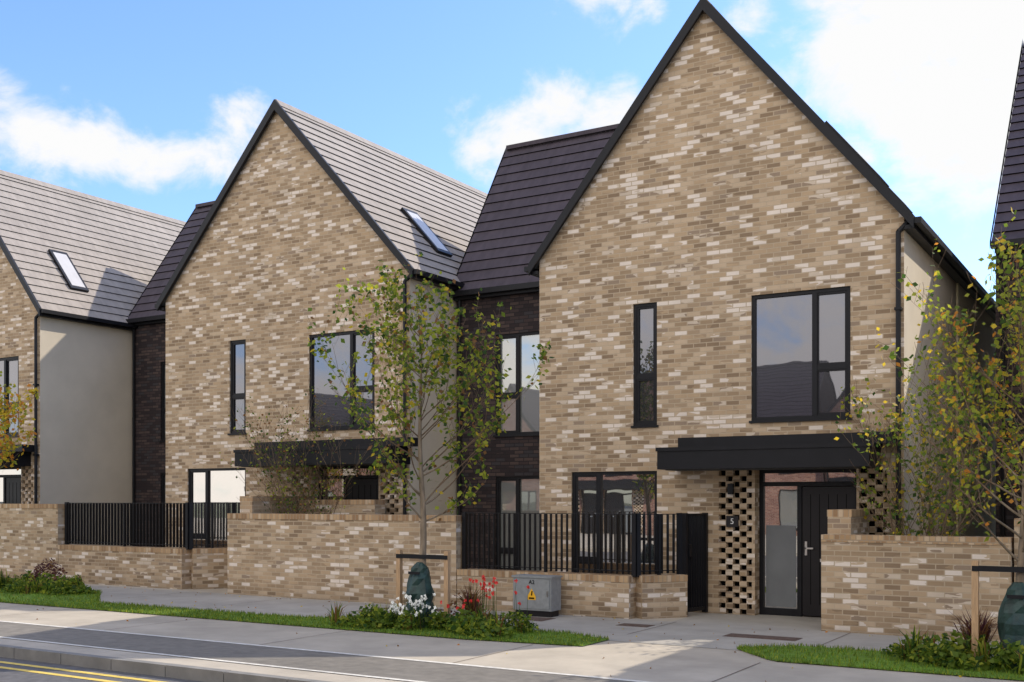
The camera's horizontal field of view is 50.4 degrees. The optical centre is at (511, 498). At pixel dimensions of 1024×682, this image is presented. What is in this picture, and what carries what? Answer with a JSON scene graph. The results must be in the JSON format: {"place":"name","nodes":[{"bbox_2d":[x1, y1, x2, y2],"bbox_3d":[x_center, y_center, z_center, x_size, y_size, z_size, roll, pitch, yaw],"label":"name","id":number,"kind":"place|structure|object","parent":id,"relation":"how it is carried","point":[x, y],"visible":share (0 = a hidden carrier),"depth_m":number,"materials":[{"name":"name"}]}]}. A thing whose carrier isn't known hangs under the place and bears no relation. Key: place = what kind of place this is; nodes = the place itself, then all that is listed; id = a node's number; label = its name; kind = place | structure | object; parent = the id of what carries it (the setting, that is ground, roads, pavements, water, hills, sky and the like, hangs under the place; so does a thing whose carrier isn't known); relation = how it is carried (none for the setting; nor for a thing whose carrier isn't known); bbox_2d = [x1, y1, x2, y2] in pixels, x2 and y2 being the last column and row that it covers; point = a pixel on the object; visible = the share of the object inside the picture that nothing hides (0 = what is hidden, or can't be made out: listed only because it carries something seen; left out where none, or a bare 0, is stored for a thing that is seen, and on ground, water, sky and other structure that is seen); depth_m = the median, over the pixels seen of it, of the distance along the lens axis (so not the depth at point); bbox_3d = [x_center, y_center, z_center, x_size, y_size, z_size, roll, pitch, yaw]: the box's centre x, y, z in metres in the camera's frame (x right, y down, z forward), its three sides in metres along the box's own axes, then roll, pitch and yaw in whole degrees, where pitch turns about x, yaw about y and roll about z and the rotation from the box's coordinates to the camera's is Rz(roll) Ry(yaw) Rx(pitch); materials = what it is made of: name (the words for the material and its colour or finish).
{"place":"outdoors","nodes":[
{"label":"outdoors","id":0,"kind":"place"},
{"bbox_2d":[0,657,201,681],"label":"road","id":1,"kind":"structure","parent":0,"point":[8,675],"depth_m":12.45,"materials":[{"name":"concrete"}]},
{"bbox_2d":[0,621,649,681],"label":"road marking","id":2,"kind":"object","parent":1,"relation":"on","point":[229,661],"depth_m":12.64,"materials":[{"name":"paint"}]},
{"bbox_2d":[135,323,165,546],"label":"link walls","id":3,"kind":"structure","parent":0,"point":[150,448],"depth_m":29.20,"materials":[{"name":"black brick"}]},
{"bbox_2d":[159,362,165,546],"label":"link windows","id":4,"kind":"structure","parent":3,"relation":"attached to","point":[163,424],"depth_m":28.98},
{"bbox_2d":[125,201,214,545],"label":"link roof","id":5,"kind":"structure","parent":3,"relation":"on","point":[143,312],"depth_m":29.78,"materials":[{"name":"black tile"}]},
{"bbox_2d":[457,292,538,568],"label":"link walls","id":6,"kind":"structure","parent":0,"point":[511,456],"depth_m":22.80,"materials":[{"name":"black brick"}]},
{"bbox_2d":[493,331,538,570],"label":"link windows","id":7,"kind":"structure","parent":6,"relation":"attached to","point":[517,494],"depth_m":22.49,"materials":[{"name":"clear glass"}]},
{"bbox_2d":[449,124,618,514],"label":"link roof","id":8,"kind":"structure","parent":6,"relation":"on","point":[535,184],"depth_m":23.51,"materials":[{"name":"black tile"}]},
{"bbox_2d":[0,583,1023,681],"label":"pavement","id":9,"kind":"structure","parent":0,"point":[637,661],"depth_m":13.31,"materials":[{"name":"concrete"}]},
{"bbox_2d":[0,508,64,581],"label":"brick garden wall","id":10,"kind":"structure","parent":9,"relation":"on","point":[31,539],"depth_m":25.15,"materials":[{"name":"beige brick"}]},
{"bbox_2d":[0,504,64,507],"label":"coping","id":11,"kind":"object","parent":10,"relation":"on","point":[32,505],"visible":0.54,"depth_m":25.08,"materials":[{"name":"brick"}]},
{"bbox_2d":[0,247,131,545],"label":"walls","id":12,"kind":"structure","parent":9,"relation":"on","point":[84,415],"depth_m":28.00,"materials":[{"name":"paint"}]},
{"bbox_2d":[0,356,18,437],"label":"windows","id":13,"kind":"structure","parent":12,"relation":"attached to","point":[9,367],"depth_m":27.88,"materials":[{"name":"grey glass"}]},
{"bbox_2d":[0,467,20,503],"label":"front door","id":14,"kind":"structure","parent":12,"relation":"attached to","point":[10,490],"depth_m":28.17,"materials":[{"name":"wood"}]},
{"bbox_2d":[0,444,33,466],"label":"entrance canopy","id":15,"kind":"object","parent":12,"relation":"attached to","point":[24,460],"visible":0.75,"depth_m":27.06,"materials":[{"name":"black metal"}]},
{"bbox_2d":[22,466,32,503],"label":"perforated brick panels","id":16,"kind":"object","parent":12,"relation":"attached to","point":[27,485],"visible":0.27,"depth_m":27.44,"materials":[{"name":"beige brick"}]},
{"bbox_2d":[0,236,137,503],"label":"gutters and verges","id":17,"kind":"object","parent":12,"relation":"attached to","point":[69,316],"visible":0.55,"depth_m":27.33,"materials":[{"name":"black metal"}]},
{"bbox_2d":[0,170,185,323],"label":"roof","id":18,"kind":"structure","parent":12,"relation":"on","point":[76,252],"depth_m":30.11,"materials":[{"name":"grey tile"}]},
{"bbox_2d":[58,549,226,588],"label":"brick garden wall","id":19,"kind":"structure","parent":9,"relation":"on","point":[174,570],"depth_m":23.10,"materials":[{"name":"beige brick"}]},
{"bbox_2d":[58,544,226,553],"bbox_3d":[-7.970,1.090,23.874,4.677,0.100,1.105,0,0,31],"label":"coping","id":20,"kind":"object","parent":19,"relation":"on","point":[141,549],"visible":0.78,"depth_m":23.19,"materials":[{"name":"brick"}]},
{"bbox_2d":[65,502,235,549],"bbox_3d":[-8.122,0.569,23.588,4.580,0.982,0.775,0,0,21],"label":"metal railing","id":21,"kind":"object","parent":20,"relation":"on","point":[82,523],"visible":0.97,"depth_m":23.52,"materials":[{"name":"black metal"}]},
{"bbox_2d":[219,378,373,513],"bbox_3d":[-4.390,-0.281,21.977,2.956,4.342,3.067,0,0,-16],"label":"shrub","id":22,"kind":"object","parent":9,"relation":"on","point":[298,490],"visible":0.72,"depth_m":21.96,"materials":[{"name":"green plant"}]},
{"bbox_2d":[0,588,608,645],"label":"grass","id":23,"kind":"structure","parent":9,"relation":"on","point":[87,600],"depth_m":17.04,"materials":[{"name":"green plant"}]},
{"bbox_2d":[0,371,38,472],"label":"young street tree","id":24,"kind":"object","parent":23,"relation":"on","point":[4,454],"visible":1,"depth_m":21.87,"materials":[{"name":"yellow plant"}]},
{"bbox_2d":[0,558,96,595],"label":"flower bed","id":25,"kind":"object","parent":23,"relation":"on","point":[37,581],"visible":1,"depth_m":21.56,"materials":[{"name":"green plant"}]},
{"bbox_2d":[405,562,435,626],"bbox_3d":[-1.333,1.395,15.938,0.453,0.930,0.497,0,0,31],"label":"tree watering bag","id":26,"kind":"object","parent":23,"relation":"on","point":[419,582],"visible":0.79,"depth_m":15.80,"materials":[{"name":"green plastic"}]},
{"bbox_2d":[396,550,450,616],"bbox_3d":[-1.308,1.320,15.956,0.930,1.120,0.080,0,0,31],"label":"tree stake","id":27,"kind":"object","parent":23,"relation":"on","point":[445,557],"visible":0.78,"depth_m":15.85,"materials":[{"name":"brown wood"}]},
{"bbox_2d":[306,251,553,564],"bbox_3d":[-1.212,-0.818,16.166,3.544,5.396,2.627,0,0,-4],"label":"young street tree","id":28,"kind":"object","parent":23,"relation":"on","point":[409,355],"visible":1,"depth_m":15.86,"materials":[{"name":"green plant"}]},
{"bbox_2d":[327,575,539,638],"bbox_3d":[-1.173,1.495,15.658,3.326,0.842,1.454,0,0,31],"label":"flower bed","id":29,"kind":"object","parent":23,"relation":"on","point":[472,619],"visible":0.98,"depth_m":15.47,"materials":[{"name":"green plant"}]},
{"bbox_2d":[166,112,456,547],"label":"walls","id":30,"kind":"structure","parent":9,"relation":"on","point":[290,233],"depth_m":23.73,"materials":[{"name":"brick"}]},
{"bbox_2d":[189,329,375,547],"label":"windows","id":31,"kind":"structure","parent":30,"relation":"attached to","point":[217,485],"depth_m":23.24,"materials":[{"name":"glass"}]},
{"bbox_2d":[155,99,464,514],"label":"gutters and verges","id":32,"kind":"object","parent":30,"relation":"attached to","point":[275,105],"visible":0.42,"depth_m":23.07,"materials":[{"name":"black metal"}]},
{"bbox_2d":[162,99,487,305],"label":"roof","id":33,"kind":"structure","parent":30,"relation":"on","point":[412,207],"depth_m":24.66,"materials":[{"name":"grey tile"}]},
{"bbox_2d":[233,437,417,467],"bbox_3d":[-3.884,-0.943,22.472,4.324,0.535,0.818,0,0,31],"label":"entrance canopy","id":34,"kind":"object","parent":30,"relation":"attached to","point":[346,449],"visible":0.64,"depth_m":22.07,"materials":[{"name":"black metal"}]},
{"bbox_2d":[287,465,397,514],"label":"perforated brick panels","id":35,"kind":"object","parent":30,"relation":"attached to","point":[391,503],"visible":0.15,"depth_m":22.19,"materials":[{"name":"brick"}]},
{"bbox_2d":[0,622,630,681],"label":"cycle track","id":36,"kind":"structure","parent":9,"relation":"on","point":[388,668],"depth_m":12.86,"materials":[{"name":"grey asphalt"}]},
{"bbox_2d":[227,501,461,607],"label":"brick garden wall","id":37,"kind":"structure","parent":9,"relation":"on","point":[346,560],"depth_m":20.16,"materials":[{"name":"beige brick"}]},
{"bbox_2d":[227,496,461,520],"bbox_3d":[-2.749,0.170,20.967,5.440,0.440,2.110,0,0,31],"label":"coping","id":38,"kind":"object","parent":37,"relation":"on","point":[336,516],"visible":0.73,"depth_m":20.58,"materials":[{"name":"brick"}]},
{"bbox_2d":[316,466,378,499],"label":"front door","id":39,"kind":"structure","parent":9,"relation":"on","point":[365,486],"depth_m":22.90,"materials":[{"name":"wood"}]},
{"bbox_2d":[4,586,848,681],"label":"pavement joints","id":40,"kind":"object","parent":9,"relation":"on","point":[480,656],"visible":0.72,"depth_m":14.54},
{"bbox_2d":[457,575,686,618],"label":"brick garden wall","id":41,"kind":"structure","parent":9,"relation":"on","point":[641,600],"depth_m":17.25,"materials":[{"name":"beige brick"}]},
{"bbox_2d":[457,568,687,582],"bbox_3d":[0.977,1.260,18.058,3.907,0.100,0.969,0,0,31],"label":"coping","id":42,"kind":"object","parent":41,"relation":"on","point":[627,578],"visible":0.87,"depth_m":17.38,"materials":[{"name":"brick"}]},
{"bbox_2d":[462,512,707,614],"bbox_3d":[1.066,1.044,17.828,4.176,1.632,1.085,0,0,13],"label":"metal railing","id":43,"kind":"object","parent":42,"relation":"on","point":[692,546],"visible":0.98,"depth_m":17.64,"materials":[{"name":"black metal"}]},
{"bbox_2d":[539,11,995,614],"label":"walls","id":44,"kind":"structure","parent":9,"relation":"on","point":[727,185],"depth_m":17.99,"materials":[{"name":"brick"}]},
{"bbox_2d":[572,286,851,574],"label":"windows","id":45,"kind":"structure","parent":44,"relation":"attached to","point":[800,355],"depth_m":17.47,"materials":[{"name":"glass"}]},
{"bbox_2d":[535,0,914,269],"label":"roof","id":46,"kind":"structure","parent":44,"relation":"on","point":[853,150],"depth_m":18.36,"materials":[{"name":"grey tile"}]},
{"bbox_2d":[524,0,995,531],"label":"gutters and verges","id":47,"kind":"object","parent":44,"relation":"attached to","point":[926,238],"visible":0.62,"depth_m":17.63,"materials":[{"name":"black metal"}]},
{"bbox_2d":[655,431,896,470],"bbox_3d":[4.054,-0.723,16.923,3.590,0.535,0.818,0,0,31],"label":"entrance canopy","id":48,"kind":"object","parent":44,"relation":"attached to","point":[789,452],"visible":0.83,"depth_m":16.64,"materials":[{"name":"black metal"}]},
{"bbox_2d":[719,467,886,614],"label":"perforated brick panels","id":49,"kind":"object","parent":44,"relation":"attached to","point":[735,568],"visible":0.64,"depth_m":17.66,"materials":[{"name":"beige brick"}]},
{"bbox_2d":[726,483,738,526],"bbox_3d":[3.552,0.105,17.630,0.200,0.710,0.117,0,0,31],"label":"plaque and lamp","id":50,"kind":"object","parent":49,"relation":"attached to","point":[730,490],"visible":1,"depth_m":17.62,"materials":[{"name":"metal"}]},
{"bbox_2d":[758,469,855,616],"bbox_3d":[4.701,0.700,17.270,1.600,2.360,0.160,0,0,31],"label":"front door","id":51,"kind":"structure","parent":44,"relation":"attached to","point":[792,521],"depth_m":17.42,"materials":[{"name":"wood"}]},
{"bbox_2d":[821,516,1019,641],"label":"brick garden wall","id":52,"kind":"structure","parent":9,"relation":"on","point":[895,589],"depth_m":14.87,"materials":[{"name":"beige brick"}]},
{"bbox_2d":[821,509,1020,545],"bbox_3d":[8.058,0.385,14.082,7.720,0.450,1.460,0,0,31],"label":"coping","id":53,"kind":"object","parent":52,"relation":"on","point":[960,540],"visible":1,"depth_m":14.90,"materials":[{"name":"brick"}]},
{"bbox_2d":[832,349,1023,536],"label":"shrub","id":54,"kind":"object","parent":9,"relation":"on","point":[930,526],"visible":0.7,"depth_m":15.29,"materials":[{"name":"green plant"}]},
{"bbox_2d":[990,39,1023,536],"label":"house","id":55,"kind":"structure","parent":9,"relation":"on","point":[1010,193],"depth_m":19.25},
{"bbox_2d":[0,0,1023,300],"label":"sky","id":56,"kind":"structure","parent":0,"point":[147,105],"materials":[{"name":"blue"}]},
{"bbox_2d":[85,585,999,657],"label":"path","id":57,"kind":"structure","parent":0,"point":[705,627],"depth_m":16.36,"materials":[{"name":"concrete"}]},
{"bbox_2d":[512,574,562,616],"bbox_3d":[0.399,1.555,17.473,0.740,0.650,0.370,0,0,31],"label":"utility cabinet","id":58,"kind":"object","parent":57,"relation":"on","point":[542,594],"visible":0.99,"depth_m":17.31,"materials":[{"name":"metal"}]},
{"bbox_2d":[736,643,1023,680],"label":"grass","id":59,"kind":"structure","parent":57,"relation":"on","point":[846,656],"depth_m":12.57,"materials":[{"name":"green plant"}]},
{"bbox_2d":[875,208,1023,582],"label":"young street tree","id":60,"kind":"object","parent":59,"relation":"on","point":[976,434],"visible":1,"depth_m":12.58,"materials":[{"name":"green plant"}]},
{"bbox_2d":[882,605,1023,674],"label":"flower bed","id":61,"kind":"object","parent":59,"relation":"on","point":[945,652],"visible":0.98,"depth_m":12.19,"materials":[{"name":"green plant"}]},
{"bbox_2d":[971,560,1023,656],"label":"tree stake","id":62,"kind":"object","parent":59,"relation":"on","point":[976,568],"visible":0.8,"depth_m":12.32,"materials":[{"name":"brown wood"}]},
{"bbox_2d":[997,582,1023,668],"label":"tree watering bag","id":63,"kind":"object","parent":59,"relation":"on","point":[1010,622],"visible":0.81,"depth_m":11.99,"materials":[{"name":"green plastic"}]},
{"bbox_2d":[996,251,1023,536],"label":"link walls","id":64,"kind":"structure","parent":0,"point":[1010,516],"depth_m":18.45,"materials":[{"name":"brick"}]},
{"label":"ground","id":65,"kind":"structure","parent":0,"visible":0},
{"bbox_2d":[0,644,330,681],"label":"kerb","id":66,"kind":"structure","parent":65,"relation":"on","point":[188,672],"depth_m":12.49,"materials":[{"name":"concrete"}]}
]}

